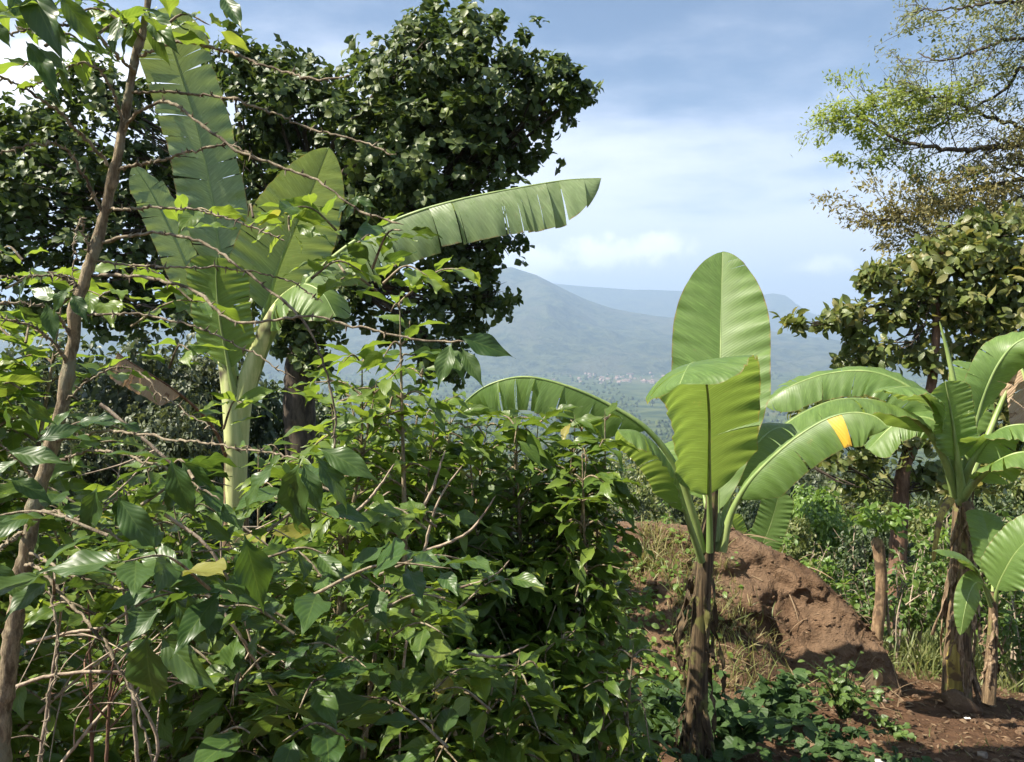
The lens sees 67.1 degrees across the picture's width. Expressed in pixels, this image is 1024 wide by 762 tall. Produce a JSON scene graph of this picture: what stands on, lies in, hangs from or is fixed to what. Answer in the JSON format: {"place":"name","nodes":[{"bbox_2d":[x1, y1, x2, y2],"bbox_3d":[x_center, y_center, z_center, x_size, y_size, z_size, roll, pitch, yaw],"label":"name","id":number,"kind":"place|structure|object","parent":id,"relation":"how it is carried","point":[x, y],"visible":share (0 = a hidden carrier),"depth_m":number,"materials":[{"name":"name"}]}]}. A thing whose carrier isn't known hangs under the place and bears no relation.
{"place":"outdoors","nodes":[
{"label":"outdoors","id":0,"kind":"place"},
{"bbox_2d":[0,267,965,375],"bbox_3d":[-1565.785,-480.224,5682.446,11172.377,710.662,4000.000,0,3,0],"label":"mountain","id":1,"kind":"structure","parent":0,"point":[551,328],"depth_m":4310.67,"materials":[{"name":"blue"}]},
{"bbox_2d":[0,0,1023,322],"label":"sky","id":2,"kind":"structure","parent":0,"point":[690,141],"materials":[{"name":"blue"}]},
{"bbox_2d":[19,346,1023,761],"bbox_3d":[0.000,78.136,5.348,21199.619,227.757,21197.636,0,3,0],"label":"ground","id":3,"kind":"structure","parent":0,"point":[637,388],"depth_m":5.38,"materials":[{"name":"soil"}]},
{"bbox_2d":[0,405,100,655],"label":"slope tree","id":4,"kind":"object","parent":3,"relation":"on","point":[71,443],"visible":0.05,"depth_m":12.07,"materials":[{"name":"green plant"}]},
{"bbox_2d":[1,332,103,649],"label":"slope tree","id":5,"kind":"object","parent":3,"relation":"on","point":[52,400],"visible":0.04,"depth_m":16.75,"materials":[{"name":"green plant"}]},
{"bbox_2d":[0,287,125,761],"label":"coffee bush","id":6,"kind":"object","parent":3,"relation":"on","point":[28,704],"visible":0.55,"depth_m":2.01,"materials":[{"name":"green plant"}]},
{"bbox_2d":[36,402,135,640],"bbox_3d":[-7.261,2.629,13.256,1.720,4.563,1.862,2,3,29],"label":"slope tree","id":7,"kind":"object","parent":3,"relation":"on","point":[103,477],"visible":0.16,"depth_m":12.91,"materials":[{"name":"green plant"}]},
{"bbox_2d":[30,709,154,759],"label":"coffee bush","id":8,"kind":"object","parent":3,"relation":"on","point":[115,732],"visible":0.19,"depth_m":2.30,"materials":[{"name":"green plant"}]},
{"bbox_2d":[8,330,179,634],"bbox_3d":[-10.215,3.125,19.077,4.331,9.124,4.656,1,3,19],"label":"slope tree","id":9,"kind":"object","parent":3,"relation":"on","point":[81,369],"visible":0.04,"depth_m":19.08,"materials":[{"name":"green plant"}]},
{"bbox_2d":[17,471,253,761],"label":"coffee bush","id":10,"kind":"object","parent":3,"relation":"on","point":[73,534],"visible":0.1,"depth_m":3.37,"materials":[{"name":"green plant"}]},
{"bbox_2d":[41,323,255,581],"bbox_3d":[-7.447,2.400,16.245,4.207,7.415,3.610,-2,4,-33],"label":"slope tree","id":11,"kind":"object","parent":3,"relation":"on","point":[119,398],"visible":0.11,"depth_m":15.45,"materials":[{"name":"green plant"}]},
{"bbox_2d":[11,403,296,761],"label":"dead shrub","id":12,"kind":"object","parent":3,"relation":"on","point":[111,696],"visible":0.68,"depth_m":1.81,"materials":[{"name":"brown plant"}]},
{"bbox_2d":[91,378,248,623],"bbox_3d":[-5.728,2.294,13.189,2.297,4.717,2.676,0,3,-1],"label":"slope tree","id":13,"kind":"object","parent":3,"relation":"on","point":[194,429],"visible":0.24,"depth_m":12.79,"materials":[{"name":"green plant"}]},
{"bbox_2d":[95,638,309,761],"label":"coffee bush","id":14,"kind":"object","parent":3,"relation":"on","point":[164,744],"visible":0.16,"depth_m":2.28,"materials":[{"name":"green plant"}]},
{"bbox_2d":[88,456,331,761],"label":"coffee bush","id":15,"kind":"object","parent":3,"relation":"on","point":[211,703],"visible":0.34,"depth_m":2.31,"materials":[{"name":"green plant"}]},
{"bbox_2d":[142,332,280,549],"bbox_3d":[-7.005,2.667,18.014,3.100,8.226,3.356,1,3,25],"label":"slope tree","id":16,"kind":"object","parent":3,"relation":"on","point":[210,371],"visible":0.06,"depth_m":17.75,"materials":[{"name":"green plant"}]},
{"bbox_2d":[156,428,390,752],"bbox_3d":[-0.884,1.104,3.658,1.306,1.729,1.318,0,3,0],"label":"coffee bush","id":17,"kind":"object","parent":3,"relation":"on","point":[286,467],"visible":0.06,"depth_m":3.39,"materials":[{"name":"green plant"}]},
{"bbox_2d":[0,0,547,761],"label":"coffee tree","id":18,"kind":"object","parent":3,"relation":"on","point":[202,622],"visible":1,"depth_m":1.42,"materials":[{"name":"green plant"}]},
{"bbox_2d":[217,371,334,568],"bbox_3d":[-6.276,3.431,20.250,3.921,7.682,3.646,0,3,7],"label":"slope tree","id":19,"kind":"object","parent":3,"relation":"on","point":[264,430],"visible":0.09,"depth_m":19.07,"materials":[{"name":"green plant"}]},
{"bbox_2d":[0,0,603,600],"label":"fig tree","id":20,"kind":"object","parent":3,"relation":"on","point":[460,132],"visible":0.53,"depth_m":13.41,"materials":[{"name":"green plant"}]},
{"bbox_2d":[275,387,393,600],"bbox_3d":[-5.075,3.916,22.207,3.757,7.916,4.040,-3,4,-41],"label":"slope tree","id":21,"kind":"object","parent":3,"relation":"on","point":[321,410],"visible":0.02,"depth_m":21.31,"materials":[{"name":"green plant"}]},
{"bbox_2d":[110,7,600,664],"bbox_3d":[-0.988,-0.130,5.056,2.884,4.658,1.284,-1,3,-10],"label":"banana plant","id":22,"kind":"object","parent":3,"relation":"on","point":[482,215],"visible":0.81,"depth_m":5.03,"materials":[{"name":"green plant"}]},
{"bbox_2d":[266,290,490,761],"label":"coffee bush","id":23,"kind":"object","parent":3,"relation":"on","point":[372,417],"visible":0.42,"depth_m":2.30,"materials":[{"name":"green plant"}]},
{"bbox_2d":[256,343,506,753],"bbox_3d":[-0.470,0.860,2.709,0.915,2.001,1.013,1,3,10],"label":"coffee bush","id":24,"kind":"object","parent":3,"relation":"on","point":[446,533],"visible":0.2,"depth_m":2.62,"materials":[{"name":"green plant"}]},
{"bbox_2d":[262,564,501,761],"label":"coffee bush","id":25,"kind":"object","parent":3,"relation":"on","point":[367,640],"visible":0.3,"depth_m":2.10,"materials":[{"name":"green plant"}]},
{"bbox_2d":[396,434,479,579],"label":"slope tree","id":26,"kind":"object","parent":3,"relation":"on","point":[467,478],"visible":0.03,"depth_m":24.05,"materials":[{"name":"green plant"}]},
{"bbox_2d":[349,450,528,754],"bbox_3d":[-0.184,0.667,1.963,0.452,0.996,0.060,0,3,0],"label":"dead shrub","id":27,"kind":"object","parent":3,"relation":"on","point":[358,509],"visible":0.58,"depth_m":1.92,"materials":[{"name":"brown wood"}]},
{"bbox_2d":[376,396,580,743],"bbox_3d":[-0.116,0.976,2.981,0.941,1.812,0.929,-2,4,-31],"label":"coffee bush","id":28,"kind":"object","parent":3,"relation":"on","point":[485,487],"visible":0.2,"depth_m":2.83,"materials":[{"name":"green plant"}]},
{"bbox_2d":[373,642,591,761],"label":"coffee bush","id":29,"kind":"object","parent":3,"relation":"on","point":[499,747],"visible":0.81,"depth_m":2.05,"materials":[{"name":"green plant"}]},
{"bbox_2d":[9,367,1020,655],"bbox_3d":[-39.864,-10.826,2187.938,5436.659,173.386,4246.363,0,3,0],"label":"forest","id":30,"kind":"object","parent":3,"relation":"on","point":[669,433],"visible":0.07,"depth_m":1725.91,"materials":[{"name":"green plant"}]},
{"bbox_2d":[477,452,553,566],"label":"slope tree","id":31,"kind":"object","parent":3,"relation":"on","point":[504,478],"visible":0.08,"depth_m":29.75,"materials":[{"name":"green plant"}]},
{"bbox_2d":[458,404,673,761],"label":"coffee bush","id":32,"kind":"object","parent":3,"relation":"on","point":[535,511],"visible":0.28,"depth_m":2.90,"materials":[{"name":"green plant"}]},
{"bbox_2d":[522,401,652,742],"bbox_3d":[0.305,0.978,2.872,0.430,1.786,0.576,3,4,41],"label":"coffee bush","id":33,"kind":"object","parent":3,"relation":"on","point":[607,529],"visible":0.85,"depth_m":2.78,"materials":[{"name":"green plant"}]},
{"bbox_2d":[496,616,685,761],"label":"coffee bush","id":34,"kind":"object","parent":3,"relation":"on","point":[605,728],"visible":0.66,"depth_m":2.46,"materials":[{"name":"green plant"}]},
{"bbox_2d":[562,453,641,528],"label":"slope tree","id":35,"kind":"object","parent":3,"relation":"on","point":[621,475],"visible":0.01,"depth_m":34.19,"materials":[{"name":"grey plant"}]},
{"bbox_2d":[597,452,647,487],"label":"slope tree","id":36,"kind":"object","parent":3,"relation":"on","point":[631,473],"visible":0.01,"depth_m":69.70,"materials":[{"name":"green plant"}]},
{"bbox_2d":[600,483,653,523],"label":"slope tree","id":37,"kind":"object","parent":3,"relation":"on","point":[637,513],"visible":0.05,"depth_m":18.98,"materials":[{"name":"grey plant"}]},
{"bbox_2d":[608,492,671,523],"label":"shrub","id":38,"kind":"object","parent":3,"relation":"on","point":[665,520],"visible":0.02,"depth_m":9.29,"materials":[{"name":"green plant"}]},
{"bbox_2d":[608,469,682,524],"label":"slope tree","id":39,"kind":"object","parent":3,"relation":"on","point":[646,494],"visible":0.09,"depth_m":25.85,"materials":[{"name":"green plant"}]},
{"bbox_2d":[609,727,714,761],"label":"leafy weed","id":40,"kind":"object","parent":3,"relation":"on","point":[689,757],"visible":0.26,"depth_m":3.40,"materials":[{"name":"green plant"}]},
{"bbox_2d":[616,673,708,739],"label":"leafy weed","id":41,"kind":"object","parent":3,"relation":"on","point":[667,699],"visible":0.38,"depth_m":4.29,"materials":[{"name":"green plant"}]},
{"bbox_2d":[639,471,704,524],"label":"slope tree","id":42,"kind":"object","parent":3,"relation":"on","point":[695,500],"visible":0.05,"depth_m":39.27,"materials":[{"name":"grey plant"}]},
{"bbox_2d":[458,251,888,761],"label":"banana plant","id":43,"kind":"object","parent":3,"relation":"on","point":[711,390],"visible":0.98,"depth_m":3.43,"materials":[{"name":"green plant"}]},
{"bbox_2d":[519,521,901,705],"bbox_3d":[1.442,2.033,6.755,2.845,1.664,3.926,0,3,0],"label":"soil mound","id":44,"kind":"object","parent":3,"relation":"on","point":[779,583],"visible":0.34,"depth_m":5.80,"materials":[{"name":"brown soil"}]},
{"bbox_2d":[515,528,742,694],"bbox_3d":[0.886,1.655,5.810,1.840,0.861,1.561,0,3,0],"label":"ground cover","id":45,"kind":"object","parent":44,"relation":"on","point":[663,671],"visible":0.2,"depth_m":5.58,"materials":[{"name":"green plant"}]},
{"bbox_2d":[864,668,882,695],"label":"dry leaf","id":46,"kind":"object","parent":44,"relation":"on","point":[870,680],"visible":0.67,"depth_m":5.11,"materials":[{"name":"beige plant"}]},
{"bbox_2d":[698,747,734,761],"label":"leafy weed","id":47,"kind":"object","parent":3,"relation":"on","point":[725,755],"visible":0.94,"depth_m":3.44,"materials":[{"name":"green plant"}]},
{"bbox_2d":[693,486,755,525],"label":"slope tree","id":48,"kind":"object","parent":3,"relation":"on","point":[696,505],"visible":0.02,"depth_m":28.57,"materials":[{"name":"green plant"}]},
{"bbox_2d":[654,669,819,761],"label":"leafy weed","id":49,"kind":"object","parent":3,"relation":"on","point":[740,729],"visible":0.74,"depth_m":3.87,"materials":[{"name":"green plant"}]},
{"bbox_2d":[731,493,793,550],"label":"banana plant","id":50,"kind":"object","parent":3,"relation":"on","point":[772,521],"visible":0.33,"depth_m":7.67,"materials":[{"name":"green plant"}]},
{"bbox_2d":[729,483,797,521],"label":"slope tree","id":51,"kind":"object","parent":3,"relation":"on","point":[742,505],"visible":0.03,"depth_m":21.88,"materials":[{"name":"green plant"}]},
{"bbox_2d":[741,500,792,541],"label":"slope tree","id":52,"kind":"object","parent":3,"relation":"on","point":[750,516],"visible":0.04,"depth_m":14.12,"materials":[{"name":"green plant"}]},
{"bbox_2d":[748,528,798,555],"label":"shrub","id":53,"kind":"object","parent":3,"relation":"on","point":[787,539],"visible":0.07,"depth_m":8.81,"materials":[{"name":"green plant"}]},
{"bbox_2d":[734,668,828,720],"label":"leafy weed","id":54,"kind":"object","parent":3,"relation":"on","point":[785,696],"visible":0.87,"depth_m":4.55,"materials":[{"name":"green plant"}]},
{"bbox_2d":[547,512,1023,756],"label":"grass","id":55,"kind":"structure","parent":3,"relation":"on","point":[929,647],"depth_m":6.11,"materials":[{"name":"green plant"}]},
{"bbox_2d":[752,468,836,501],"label":"slope tree","id":56,"kind":"object","parent":3,"relation":"on","point":[808,484],"depth_m":36.25,"materials":[{"name":"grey plant"}]},
{"bbox_2d":[775,514,823,578],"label":"slope tree","id":57,"kind":"object","parent":3,"relation":"on","point":[803,547],"visible":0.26,"depth_m":12.03,"materials":[{"name":"green plant"}]},
{"bbox_2d":[594,520,1023,761],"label":"soil clods","id":58,"kind":"object","parent":3,"relation":"on","point":[1016,753],"visible":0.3,"depth_m":5.17,"materials":[{"name":"brown soil"}]},
{"bbox_2d":[806,542,828,576],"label":"shrub","id":59,"kind":"object","parent":3,"relation":"on","point":[813,555],"visible":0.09,"depth_m":8.00,"materials":[{"name":"green plant"}]},
{"bbox_2d":[611,512,1023,761],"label":"leaf litter","id":60,"kind":"object","parent":3,"relation":"on","point":[937,759],"visible":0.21,"depth_m":5.19,"materials":[{"name":"brown plant"}]},
{"bbox_2d":[790,477,859,555],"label":"slope tree","id":61,"kind":"object","parent":3,"relation":"on","point":[800,500],"visible":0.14,"depth_m":19.82,"materials":[{"name":"green plant"}]},
{"bbox_2d":[792,454,862,596],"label":"slope tree","id":62,"kind":"object","parent":3,"relation":"on","point":[820,480],"visible":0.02,"depth_m":32.40,"materials":[{"name":"green plant"}]},
{"bbox_2d":[799,490,860,592],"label":"slope tree","id":63,"kind":"object","parent":3,"relation":"on","point":[823,526],"visible":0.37,"depth_m":14.94,"materials":[{"name":"green plant"}]},
{"bbox_2d":[768,713,893,761],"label":"leafy weed","id":64,"kind":"object","parent":3,"relation":"on","point":[823,744],"visible":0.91,"depth_m":4.18,"materials":[{"name":"green plant"}]},
{"bbox_2d":[800,463,863,607],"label":"slope tree","id":65,"kind":"object","parent":3,"relation":"on","point":[828,472],"visible":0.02,"depth_m":59.85,"materials":[{"name":"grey plant"}]},
{"bbox_2d":[798,651,894,719],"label":"leafy weed","id":66,"kind":"object","parent":3,"relation":"on","point":[844,697],"visible":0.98,"depth_m":4.83,"materials":[{"name":"green plant"}]},
{"bbox_2d":[800,545,911,618],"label":"shrub","id":67,"kind":"object","parent":3,"relation":"on","point":[829,569],"visible":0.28,"depth_m":7.98,"materials":[{"name":"green plant"}]},
{"bbox_2d":[843,595,886,640],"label":"shrub","id":68,"kind":"object","parent":3,"relation":"on","point":[869,611],"visible":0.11,"depth_m":7.13,"materials":[{"name":"green plant"}]},
{"bbox_2d":[815,513,932,624],"bbox_3d":[4.511,2.453,9.683,1.439,1.531,1.035,1,3,25],"label":"shrub","id":69,"kind":"object","parent":3,"relation":"on","point":[850,547],"visible":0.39,"depth_m":9.66,"materials":[{"name":"green plant"}]},
{"bbox_2d":[838,512,914,607],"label":"slope tree","id":70,"kind":"object","parent":3,"relation":"on","point":[869,536],"visible":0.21,"depth_m":12.07,"materials":[{"name":"green plant"}]},
{"bbox_2d":[818,466,936,630],"bbox_3d":[12.827,6.780,27.470,5.012,7.810,4.810,2,3,29],"label":"slope tree","id":71,"kind":"object","parent":3,"relation":"on","point":[881,496],"visible":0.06,"depth_m":27.13,"materials":[{"name":"green plant"}]},
{"bbox_2d":[740,321,1023,704],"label":"banana plant","id":72,"kind":"object","parent":3,"relation":"on","point":[952,419],"visible":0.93,"depth_m":5.42,"materials":[{"name":"green plant"}]},
{"bbox_2d":[850,499,924,645],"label":"bare tree","id":73,"kind":"object","parent":3,"relation":"on","point":[894,523],"visible":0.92,"depth_m":6.66,"materials":[{"name":"beige plant"}]},
{"bbox_2d":[869,714,915,741],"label":"leafy weed","id":74,"kind":"object","parent":3,"relation":"on","point":[883,720],"visible":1,"depth_m":4.61,"materials":[{"name":"green plant"}]},
{"bbox_2d":[769,198,1023,632],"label":"broadleaf tree","id":75,"kind":"object","parent":3,"relation":"on","point":[987,253],"visible":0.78,"depth_m":8.86,"materials":[{"name":"green plant"}]},
{"bbox_2d":[884,569,912,665],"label":"shrub","id":76,"kind":"object","parent":3,"relation":"on","point":[895,618],"visible":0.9,"depth_m":6.73,"materials":[{"name":"green plant"}]},
{"bbox_2d":[868,743,933,761],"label":"leafy weed","id":77,"kind":"object","parent":3,"relation":"on","point":[897,757],"visible":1,"depth_m":4.04,"materials":[{"name":"green plant"}]},
{"bbox_2d":[852,529,949,654],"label":"shrub","id":78,"kind":"object","parent":3,"relation":"on","point":[928,608],"visible":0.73,"depth_m":7.45,"materials":[{"name":"green plant"}]},
{"bbox_2d":[791,0,1023,268],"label":"feathery tree","id":79,"kind":"object","parent":3,"relation":"on","point":[924,213],"visible":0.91,"depth_m":14.61,"materials":[{"name":"green plant"}]},
{"bbox_2d":[907,499,950,620],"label":"slope tree","id":80,"kind":"object","parent":3,"relation":"on","point":[915,524],"visible":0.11,"depth_m":12.99,"materials":[{"name":"green plant"}]},
{"bbox_2d":[943,689,983,715],"bbox_3d":[3.073,2.221,5.265,0.189,0.174,0.254,-3,4,-43],"label":"rock","id":81,"kind":"object","parent":3,"relation":"on","point":[957,700],"visible":0.71,"depth_m":5.22,"materials":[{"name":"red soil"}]},
{"bbox_2d":[908,452,1023,630],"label":"slope tree","id":82,"kind":"object","parent":3,"relation":"on","point":[929,498],"visible":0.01,"depth_m":24.07,"materials":[{"name":"green plant"}]},
{"bbox_2d":[911,507,1023,654],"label":"shrub","id":83,"kind":"object","parent":3,"relation":"on","point":[931,530],"visible":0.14,"depth_m":7.50,"materials":[{"name":"green plant"}]},
{"bbox_2d":[929,485,1023,629],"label":"slope tree","id":84,"kind":"object","parent":3,"relation":"on","point":[979,504],"visible":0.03,"depth_m":12.06,"materials":[{"name":"green plant"}]},
{"bbox_2d":[933,509,1023,704],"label":"banana sucker","id":85,"kind":"object","parent":3,"relation":"on","point":[997,543],"visible":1,"depth_m":4.85,"materials":[{"name":"green plant"}]},
{"bbox_2d":[977,751,987,758],"bbox_3d":[2.666,2.121,4.370,0.059,0.044,0.057,1,3,21],"label":"stone","id":86,"kind":"object","parent":3,"relation":"on","point":[982,753],"visible":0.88,"depth_m":4.36,"materials":[{"name":"grey stone"}]},
{"bbox_2d":[977,507,1023,676],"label":"shrub","id":87,"kind":"object","parent":3,"relation":"on","point":[1019,602],"visible":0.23,"depth_m":7.05,"materials":[{"name":"green plant"}]},
{"bbox_2d":[982,469,1023,627],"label":"slope tree","id":88,"kind":"object","parent":3,"relation":"on","point":[1017,491],"visible":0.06,"depth_m":15.01,"materials":[{"name":"green plant"}]},
{"bbox_2d":[998,590,1023,691],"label":"shrub","id":89,"kind":"object","parent":3,"relation":"on","point":[1016,639],"visible":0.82,"depth_m":6.28,"materials":[{"name":"green plant"}]},
{"bbox_2d":[137,283,1021,345],"bbox_3d":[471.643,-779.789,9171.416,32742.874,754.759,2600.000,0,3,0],"label":"mountain","id":90,"kind":"structure","parent":0,"point":[662,303],"depth_m":8814.81,"materials":[{"name":"blue"}]}
]}

